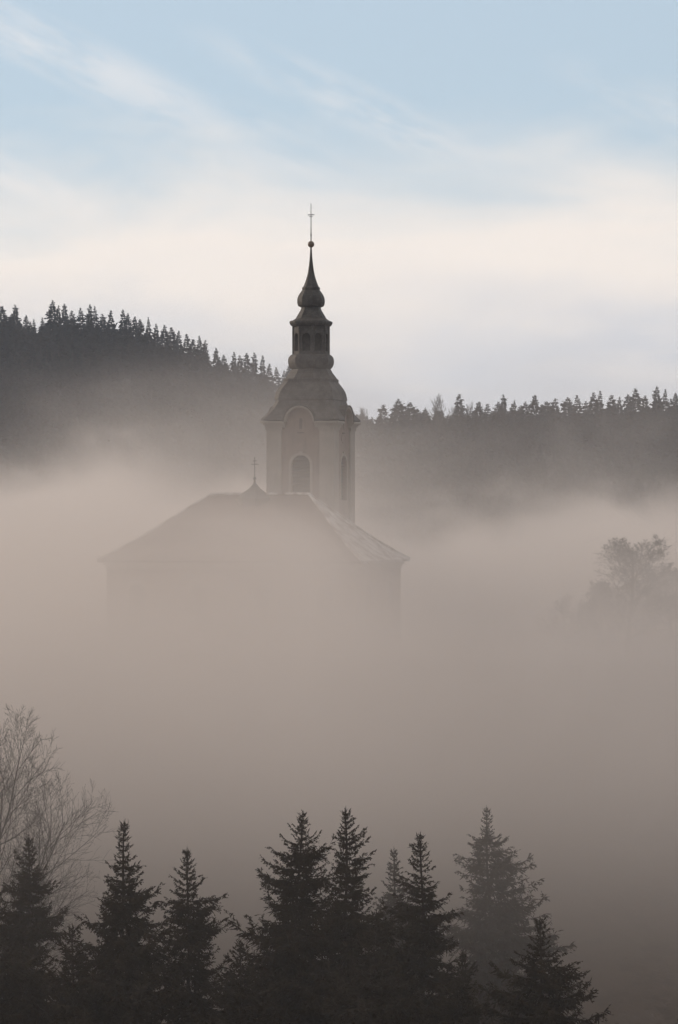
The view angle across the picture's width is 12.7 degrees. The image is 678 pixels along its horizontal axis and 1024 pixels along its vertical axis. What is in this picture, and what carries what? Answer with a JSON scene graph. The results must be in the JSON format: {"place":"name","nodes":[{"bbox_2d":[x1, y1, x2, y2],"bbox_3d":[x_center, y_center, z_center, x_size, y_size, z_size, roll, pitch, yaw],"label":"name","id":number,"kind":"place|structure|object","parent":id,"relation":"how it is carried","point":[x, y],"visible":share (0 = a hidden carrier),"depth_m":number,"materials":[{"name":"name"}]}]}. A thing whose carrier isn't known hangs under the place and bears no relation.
{"place":"outdoors","nodes":[
{"label":"outdoors","id":0,"kind":"place"},
{"bbox_2d":[0,442,677,1023],"bbox_3d":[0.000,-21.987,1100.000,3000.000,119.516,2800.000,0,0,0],"label":"ground","id":1,"kind":"structure","parent":0,"point":[224,768],"depth_m":253.25,"materials":[{"name":"grey"}]},
{"bbox_2d":[0,306,11,335],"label":"spruce tree","id":2,"kind":"object","parent":1,"relation":"on","point":[3,322],"visible":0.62,"depth_m":1100.17,"materials":[{"name":"green plant"}]},
{"bbox_2d":[2,314,16,339],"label":"spruce tree","id":3,"kind":"object","parent":1,"relation":"on","point":[11,327],"visible":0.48,"depth_m":1099.77,"materials":[{"name":"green plant"}]},
{"bbox_2d":[6,305,22,336],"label":"spruce tree","id":4,"kind":"object","parent":1,"relation":"on","point":[16,313],"visible":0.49,"depth_m":1103.35,"materials":[{"name":"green plant"}]},
{"bbox_2d":[9,320,31,372],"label":"spruce tree","id":5,"kind":"object","parent":1,"relation":"on","point":[22,344],"visible":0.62,"depth_m":1075.93,"materials":[{"name":"green plant"}]},
{"bbox_2d":[22,315,30,343],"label":"spruce tree","id":6,"kind":"object","parent":1,"relation":"on","point":[26,323],"visible":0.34,"depth_m":1108.35,"materials":[{"name":"green plant"}]},
{"bbox_2d":[0,888,53,1023],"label":"spruce tree","id":7,"kind":"object","parent":1,"relation":"on","point":[7,983],"visible":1,"depth_m":131.91,"materials":[{"name":"green plant"}]},
{"bbox_2d":[29,319,38,350],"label":"spruce tree","id":8,"kind":"object","parent":1,"relation":"on","point":[33,335],"visible":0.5,"depth_m":1096.91,"materials":[{"name":"green plant"}]},
{"bbox_2d":[37,317,46,343],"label":"spruce tree","id":9,"kind":"object","parent":1,"relation":"on","point":[41,327],"visible":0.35,"depth_m":1091.74,"materials":[{"name":"green plant"}]},
{"bbox_2d":[32,323,52,367],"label":"spruce tree","id":10,"kind":"object","parent":1,"relation":"on","point":[45,327],"visible":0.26,"depth_m":1088.63,"materials":[{"name":"green plant"}]},
{"bbox_2d":[33,325,52,357],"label":"spruce tree","id":11,"kind":"object","parent":1,"relation":"on","point":[49,341],"visible":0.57,"depth_m":1076.18,"materials":[{"name":"green plant"}]},
{"bbox_2d":[0,835,99,1023],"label":"spruce tree","id":12,"kind":"object","parent":1,"relation":"on","point":[31,1004],"visible":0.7,"depth_m":137.60,"materials":[{"name":"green plant"}]},
{"bbox_2d":[42,300,64,333],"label":"spruce tree","id":13,"kind":"object","parent":1,"relation":"on","point":[51,320],"visible":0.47,"depth_m":1106.42,"materials":[{"name":"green plant"}]},
{"bbox_2d":[0,705,118,974],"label":"bare tree","id":14,"kind":"object","parent":1,"relation":"on","point":[36,842],"visible":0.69,"depth_m":159.53,"materials":[{"name":"brown plant"}]},
{"bbox_2d":[51,305,68,339],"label":"spruce tree","id":15,"kind":"object","parent":1,"relation":"on","point":[58,320],"visible":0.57,"depth_m":1089.09,"materials":[{"name":"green plant"}]},
{"bbox_2d":[60,304,71,324],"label":"spruce tree","id":16,"kind":"object","parent":1,"relation":"on","point":[64,311],"visible":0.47,"depth_m":1109.15,"materials":[{"name":"green plant"}]},
{"bbox_2d":[63,316,79,340],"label":"spruce tree","id":17,"kind":"object","parent":1,"relation":"on","point":[66,321],"visible":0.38,"depth_m":1103.40,"materials":[{"name":"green plant"}]},
{"bbox_2d":[67,311,76,336],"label":"spruce tree","id":18,"kind":"object","parent":1,"relation":"on","point":[73,319],"visible":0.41,"depth_m":1109.19,"materials":[{"name":"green plant"}]},
{"bbox_2d":[66,308,86,349],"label":"spruce tree","id":19,"kind":"object","parent":1,"relation":"on","point":[79,328],"visible":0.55,"depth_m":1098.43,"materials":[{"name":"green plant"}]},
{"bbox_2d":[43,925,131,1023],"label":"spruce tree","id":20,"kind":"object","parent":1,"relation":"on","point":[76,1014],"visible":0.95,"depth_m":125.62,"materials":[{"name":"green plant"}]},
{"bbox_2d":[84,304,98,338],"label":"spruce tree","id":21,"kind":"object","parent":1,"relation":"on","point":[89,315],"visible":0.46,"depth_m":1090.25,"materials":[{"name":"green plant"}]},
{"bbox_2d":[89,306,103,348],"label":"spruce tree","id":22,"kind":"object","parent":1,"relation":"on","point":[96,325],"visible":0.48,"depth_m":1089.63,"materials":[{"name":"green plant"}]},
{"bbox_2d":[99,314,106,333],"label":"spruce tree","id":23,"kind":"object","parent":1,"relation":"on","point":[102,323],"visible":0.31,"depth_m":1105.31,"materials":[{"name":"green plant"}]},
{"bbox_2d":[103,310,117,349],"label":"spruce tree","id":24,"kind":"object","parent":1,"relation":"on","point":[112,334],"visible":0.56,"depth_m":1093.58,"materials":[{"name":"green plant"}]},
{"bbox_2d":[47,820,193,1023],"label":"spruce tree","id":25,"kind":"object","parent":1,"relation":"on","point":[126,1001],"visible":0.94,"depth_m":127.00,"materials":[{"name":"green plant"}]},
{"bbox_2d":[117,310,129,340],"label":"spruce tree","id":26,"kind":"object","parent":1,"relation":"on","point":[120,327],"visible":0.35,"depth_m":1102.43,"materials":[{"name":"green plant"}]},
{"bbox_2d":[116,313,135,354],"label":"spruce tree","id":27,"kind":"object","parent":1,"relation":"on","point":[125,332],"visible":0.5,"depth_m":1086.91,"materials":[{"name":"green plant"}]},
{"bbox_2d":[123,342,140,382],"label":"spruce tree","id":28,"kind":"object","parent":1,"relation":"on","point":[128,355],"visible":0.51,"depth_m":1059.22,"materials":[{"name":"green plant"}]},
{"bbox_2d":[126,317,143,347],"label":"spruce tree","id":29,"kind":"object","parent":1,"relation":"on","point":[136,337],"visible":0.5,"depth_m":1095.34,"materials":[{"name":"green plant"}]},
{"bbox_2d":[129,344,140,379],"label":"spruce tree","id":30,"kind":"object","parent":1,"relation":"on","point":[133,350],"visible":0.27,"depth_m":1072.31,"materials":[{"name":"green plant"}]},
{"bbox_2d":[136,319,155,360],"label":"spruce tree","id":31,"kind":"object","parent":1,"relation":"on","point":[141,329],"visible":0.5,"depth_m":1099.59,"materials":[{"name":"green plant"}]},
{"bbox_2d":[144,317,155,356],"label":"spruce tree","id":32,"kind":"object","parent":1,"relation":"on","point":[151,340],"visible":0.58,"depth_m":1100.45,"materials":[{"name":"green plant"}]},
{"bbox_2d":[152,324,159,347],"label":"spruce tree","id":33,"kind":"object","parent":1,"relation":"on","point":[155,335],"visible":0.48,"depth_m":1105.25,"materials":[{"name":"green plant"}]},
{"bbox_2d":[151,325,173,357],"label":"spruce tree","id":34,"kind":"object","parent":1,"relation":"on","point":[165,343],"visible":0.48,"depth_m":1098.16,"materials":[{"name":"green plant"}]},
{"bbox_2d":[163,327,179,362],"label":"spruce tree","id":35,"kind":"object","parent":1,"relation":"on","point":[173,337],"visible":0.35,"depth_m":1104.78,"materials":[{"name":"green plant"}]},
{"bbox_2d":[170,331,191,383],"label":"spruce tree","id":36,"kind":"object","parent":1,"relation":"on","point":[178,352],"visible":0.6,"depth_m":1087.65,"materials":[{"name":"green plant"}]},
{"bbox_2d":[178,334,195,375],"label":"spruce tree","id":37,"kind":"object","parent":1,"relation":"on","point":[189,353],"visible":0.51,"depth_m":1089.08,"materials":[{"name":"green plant"}]},
{"bbox_2d":[187,339,201,373],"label":"spruce tree","id":38,"kind":"object","parent":1,"relation":"on","point":[196,358],"visible":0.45,"depth_m":1092.82,"materials":[{"name":"green plant"}]},
{"bbox_2d":[149,847,243,1023],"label":"spruce tree","id":39,"kind":"object","parent":1,"relation":"on","point":[197,928],"visible":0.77,"depth_m":130.38,"materials":[{"name":"green plant"}]},
{"bbox_2d":[195,336,205,368],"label":"spruce tree","id":40,"kind":"object","parent":1,"relation":"on","point":[200,347],"visible":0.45,"depth_m":1100.74,"materials":[{"name":"green plant"}]},
{"bbox_2d":[195,340,213,381],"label":"spruce tree","id":41,"kind":"object","parent":1,"relation":"on","point":[206,361],"visible":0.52,"depth_m":1086.70,"materials":[{"name":"green plant"}]},
{"bbox_2d":[211,348,227,383],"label":"spruce tree","id":42,"kind":"object","parent":1,"relation":"on","point":[214,361],"visible":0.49,"depth_m":1091.39,"materials":[{"name":"green plant"}]},
{"bbox_2d":[219,355,229,373],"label":"spruce tree","id":43,"kind":"object","parent":1,"relation":"on","point":[222,360],"visible":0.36,"depth_m":1101.15,"materials":[{"name":"green plant"}]},
{"bbox_2d":[228,352,238,389],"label":"spruce tree","id":44,"kind":"object","parent":1,"relation":"on","point":[233,371],"visible":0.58,"depth_m":1086.38,"materials":[{"name":"green plant"}]},
{"bbox_2d":[236,355,243,375],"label":"spruce tree","id":45,"kind":"object","parent":1,"relation":"on","point":[239,368],"visible":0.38,"depth_m":1108.96,"materials":[{"name":"green plant"}]},
{"bbox_2d":[196,939,289,1023],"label":"spruce tree","id":46,"kind":"object","parent":1,"relation":"on","point":[236,995],"visible":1,"depth_m":123.94,"materials":[{"name":"green plant"}]},
{"bbox_2d":[239,353,253,384],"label":"spruce tree","id":47,"kind":"object","parent":1,"relation":"on","point":[245,372],"visible":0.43,"depth_m":1104.50,"materials":[{"name":"green plant"}]},
{"bbox_2d":[96,214,409,656],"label":"church","id":48,"kind":"structure","parent":1,"relation":"on","point":[294,558],"depth_m":299.20,"materials":[{"name":"paint"}]},
{"bbox_2d":[248,353,261,397],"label":"spruce tree","id":49,"kind":"object","parent":1,"relation":"on","point":[254,378],"visible":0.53,"depth_m":1086.83,"materials":[{"name":"green plant"}]},
{"bbox_2d":[258,355,265,384],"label":"spruce tree","id":50,"kind":"object","parent":1,"relation":"on","point":[263,367],"visible":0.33,"depth_m":1109.68,"materials":[{"name":"green plant"}]},
{"bbox_2d":[265,364,277,393],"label":"spruce tree","id":51,"kind":"object","parent":1,"relation":"on","point":[269,374],"visible":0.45,"depth_m":1097.53,"materials":[{"name":"green plant"}]},
{"bbox_2d":[270,367,282,396],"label":"spruce tree","id":52,"kind":"object","parent":1,"relation":"on","point":[274,386],"visible":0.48,"depth_m":1094.96,"materials":[{"name":"green plant"}]},
{"bbox_2d":[187,809,409,1023],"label":"spruce tree","id":53,"kind":"object","parent":1,"relation":"on","point":[283,959],"visible":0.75,"depth_m":127.60,"materials":[{"name":"green plant"}]},
{"bbox_2d":[0,336,677,644],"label":"forest","id":54,"kind":"object","parent":1,"relation":"on","point":[498,533],"visible":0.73,"depth_m":800.30,"materials":[{"name":"green plant"}]},
{"bbox_2d":[276,808,452,1023],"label":"spruce tree","id":55,"kind":"object","parent":1,"relation":"on","point":[344,943],"visible":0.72,"depth_m":125.68,"materials":[{"name":"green plant"}]},
{"bbox_2d":[357,407,372,451],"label":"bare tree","id":56,"kind":"object","parent":1,"relation":"on","point":[363,419],"visible":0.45,"depth_m":838.29,"materials":[{"name":"brown plant"}]},
{"bbox_2d":[318,909,434,1023],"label":"spruce tree","id":57,"kind":"object","parent":1,"relation":"on","point":[371,1007],"visible":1,"depth_m":121.68,"materials":[{"name":"green plant"}]},
{"bbox_2d":[370,404,390,446],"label":"spruce tree","id":58,"kind":"object","parent":1,"relation":"on","point":[385,419],"visible":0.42,"depth_m":844.46,"materials":[{"name":"green plant"}]},
{"bbox_2d":[384,399,409,442],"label":"spruce tree","id":59,"kind":"object","parent":1,"relation":"on","point":[395,415],"visible":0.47,"depth_m":844.61,"materials":[{"name":"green plant"}]},
{"bbox_2d":[394,402,429,449],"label":"spruce tree","id":60,"kind":"object","parent":1,"relation":"on","point":[407,416],"visible":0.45,"depth_m":842.61,"materials":[{"name":"green plant"}]},
{"bbox_2d":[415,413,423,432],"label":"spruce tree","id":61,"kind":"object","parent":1,"relation":"on","point":[419,417],"visible":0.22,"depth_m":864.69,"materials":[{"name":"green plant"}]},
{"bbox_2d":[365,847,474,1001],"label":"spruce tree","id":62,"kind":"object","parent":1,"relation":"on","point":[389,902],"visible":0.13,"depth_m":151.97,"materials":[{"name":"green plant"}]},
{"bbox_2d":[364,832,481,1023],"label":"spruce tree","id":63,"kind":"object","parent":1,"relation":"on","point":[426,959],"visible":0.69,"depth_m":129.46,"materials":[{"name":"green plant"}]},
{"bbox_2d":[421,408,430,446],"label":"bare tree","id":64,"kind":"object","parent":1,"relation":"on","point":[425,424],"visible":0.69,"depth_m":842.85,"materials":[{"name":"brown plant"}]},
{"bbox_2d":[418,408,434,434],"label":"spruce tree","id":65,"kind":"object","parent":1,"relation":"on","point":[423,414],"visible":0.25,"depth_m":867.42,"materials":[{"name":"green plant"}]},
{"bbox_2d":[425,395,446,437],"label":"bare tree","id":66,"kind":"object","parent":1,"relation":"on","point":[438,405],"visible":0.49,"depth_m":854.98,"materials":[{"name":"brown plant"}]},
{"bbox_2d":[435,413,443,430],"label":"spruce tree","id":67,"kind":"object","parent":1,"relation":"on","point":[436,427],"visible":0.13,"depth_m":871.82,"materials":[{"name":"green plant"}]},
{"bbox_2d":[408,950,497,1023],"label":"spruce tree","id":68,"kind":"object","parent":1,"relation":"on","point":[456,1003],"visible":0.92,"depth_m":120.95,"materials":[{"name":"green plant"}]},
{"bbox_2d":[446,394,467,435],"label":"spruce tree","id":69,"kind":"object","parent":1,"relation":"on","point":[459,410],"visible":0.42,"depth_m":843.11,"materials":[{"name":"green plant"}]},
{"bbox_2d":[458,412,476,444],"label":"spruce tree","id":70,"kind":"object","parent":1,"relation":"on","point":[465,419],"visible":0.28,"depth_m":839.49,"materials":[{"name":"green plant"}]},
{"bbox_2d":[466,401,472,420],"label":"bare tree","id":71,"kind":"object","parent":1,"relation":"on","point":[470,415],"visible":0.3,"depth_m":853.75,"materials":[{"name":"brown plant"}]},
{"bbox_2d":[469,401,487,425],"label":"spruce tree","id":72,"kind":"object","parent":1,"relation":"on","point":[479,410],"visible":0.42,"depth_m":850.41,"materials":[{"name":"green plant"}]},
{"bbox_2d":[479,404,491,420],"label":"spruce tree","id":73,"kind":"object","parent":1,"relation":"on","point":[489,412],"visible":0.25,"depth_m":856.37,"materials":[{"name":"green plant"}]},
{"bbox_2d":[487,411,496,438],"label":"spruce tree","id":74,"kind":"object","parent":1,"relation":"on","point":[490,423],"visible":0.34,"depth_m":830.43,"materials":[{"name":"green plant"}]},
{"bbox_2d":[496,395,509,427],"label":"spruce tree","id":75,"kind":"object","parent":1,"relation":"on","point":[503,404],"visible":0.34,"depth_m":848.06,"materials":[{"name":"green plant"}]},
{"bbox_2d":[500,409,510,438],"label":"spruce tree","id":76,"kind":"object","parent":1,"relation":"on","point":[504,425],"visible":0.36,"depth_m":830.77,"materials":[{"name":"green plant"}]},
{"bbox_2d":[432,806,586,1023],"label":"spruce tree","id":77,"kind":"object","parent":1,"relation":"on","point":[498,929],"visible":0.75,"depth_m":159.56,"materials":[{"name":"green plant"}]},
{"bbox_2d":[507,404,517,425],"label":"spruce tree","id":78,"kind":"object","parent":1,"relation":"on","point":[510,411],"visible":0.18,"depth_m":859.85,"materials":[{"name":"green plant"}]},
{"bbox_2d":[508,400,519,430],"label":"spruce tree","id":79,"kind":"object","parent":1,"relation":"on","point":[513,416],"visible":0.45,"depth_m":845.07,"materials":[{"name":"green plant"}]},
{"bbox_2d":[517,402,529,424],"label":"spruce tree","id":80,"kind":"object","parent":1,"relation":"on","point":[526,413],"visible":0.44,"depth_m":851.24,"materials":[{"name":"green plant"}]},
{"bbox_2d":[522,395,539,425],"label":"spruce tree","id":81,"kind":"object","parent":1,"relation":"on","point":[535,402],"visible":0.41,"depth_m":849.26,"materials":[{"name":"green plant"}]},
{"bbox_2d":[465,916,610,1023],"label":"spruce tree","id":82,"kind":"object","parent":1,"relation":"on","point":[546,1010],"visible":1,"depth_m":118.39,"materials":[{"name":"green plant"}]},
{"bbox_2d":[532,404,549,437],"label":"spruce tree","id":83,"kind":"object","parent":1,"relation":"on","point":[542,417],"visible":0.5,"depth_m":839.91,"materials":[{"name":"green plant"}]},
{"bbox_2d":[535,401,559,423],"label":"spruce tree","id":84,"kind":"object","parent":1,"relation":"on","point":[547,408],"visible":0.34,"depth_m":848.58,"materials":[{"name":"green plant"}]},
{"bbox_2d":[543,398,563,426],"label":"spruce tree","id":85,"kind":"object","parent":1,"relation":"on","point":[556,417],"visible":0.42,"depth_m":841.37,"materials":[{"name":"green plant"}]},
{"bbox_2d":[535,592,596,658],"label":"bare bush","id":86,"kind":"object","parent":1,"relation":"on","point":[563,628],"visible":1,"depth_m":299.55,"materials":[{"name":"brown plant"}]},
{"bbox_2d":[554,397,580,429],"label":"spruce tree","id":87,"kind":"object","parent":1,"relation":"on","point":[569,406],"visible":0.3,"depth_m":841.88,"materials":[{"name":"green plant"}]},
{"bbox_2d":[567,395,583,419],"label":"spruce tree","id":88,"kind":"object","parent":1,"relation":"on","point":[579,407],"visible":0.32,"depth_m":857.25,"materials":[{"name":"green plant"}]},
{"bbox_2d":[555,598,613,658],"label":"bare bush","id":89,"kind":"object","parent":1,"relation":"on","point":[588,614],"visible":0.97,"depth_m":301.80,"materials":[{"name":"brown plant"}]},
{"bbox_2d":[578,401,593,429],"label":"spruce tree","id":90,"kind":"object","parent":1,"relation":"on","point":[586,407],"visible":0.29,"depth_m":840.17,"materials":[{"name":"green plant"}]},
{"bbox_2d":[581,392,603,430],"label":"spruce tree","id":91,"kind":"object","parent":1,"relation":"on","point":[595,411],"visible":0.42,"depth_m":845.79,"materials":[{"name":"green plant"}]},
{"bbox_2d":[572,581,626,655],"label":"tree","id":92,"kind":"object","parent":1,"relation":"on","point":[602,606],"visible":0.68,"depth_m":311.15,"materials":[{"name":"brown plant"}]},
{"bbox_2d":[597,391,606,428],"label":"spruce tree","id":93,"kind":"object","parent":1,"relation":"on","point":[601,404],"visible":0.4,"depth_m":849.48,"materials":[{"name":"green plant"}]},
{"bbox_2d":[599,395,627,433],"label":"spruce tree","id":94,"kind":"object","parent":1,"relation":"on","point":[609,411],"visible":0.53,"depth_m":844.49,"materials":[{"name":"green plant"}]},
{"bbox_2d":[616,397,622,418],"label":"spruce tree","id":95,"kind":"object","parent":1,"relation":"on","point":[619,404],"visible":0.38,"depth_m":851.73,"materials":[{"name":"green plant"}]},
{"bbox_2d":[619,394,636,437],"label":"spruce tree","id":96,"kind":"object","parent":1,"relation":"on","point":[627,410],"visible":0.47,"depth_m":849.87,"materials":[{"name":"green plant"}]},
{"bbox_2d":[589,534,677,657],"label":"tree","id":97,"kind":"object","parent":1,"relation":"on","point":[633,601],"visible":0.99,"depth_m":307.86,"materials":[{"name":"brown plant"}]},
{"bbox_2d":[624,388,642,422],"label":"spruce tree","id":98,"kind":"object","parent":1,"relation":"on","point":[637,400],"visible":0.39,"depth_m":856.69,"materials":[{"name":"green plant"}]},
{"bbox_2d":[635,395,650,434],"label":"spruce tree","id":99,"kind":"object","parent":1,"relation":"on","point":[646,408],"visible":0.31,"depth_m":845.96,"materials":[{"name":"green plant"}]},
{"bbox_2d":[615,561,677,655],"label":"tree","id":100,"kind":"object","parent":1,"relation":"on","point":[671,582],"visible":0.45,"depth_m":315.16,"materials":[{"name":"brown plant"}]},
{"bbox_2d":[643,387,665,424],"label":"spruce tree","id":101,"kind":"object","parent":1,"relation":"on","point":[653,409],"visible":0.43,"depth_m":840.53,"materials":[{"name":"green plant"}]},
{"bbox_2d":[661,389,671,417],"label":"spruce tree","id":102,"kind":"object","parent":1,"relation":"on","point":[666,405],"visible":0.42,"depth_m":841.69,"materials":[{"name":"green plant"}]},
{"bbox_2d":[668,393,677,412],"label":"spruce tree","id":103,"kind":"object","parent":1,"relation":"on","point":[675,399],"visible":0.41,"depth_m":855.67,"materials":[{"name":"green plant"}]},
{"bbox_2d":[0,0,677,422],"label":"sky","id":104,"kind":"structure","parent":0,"point":[490,187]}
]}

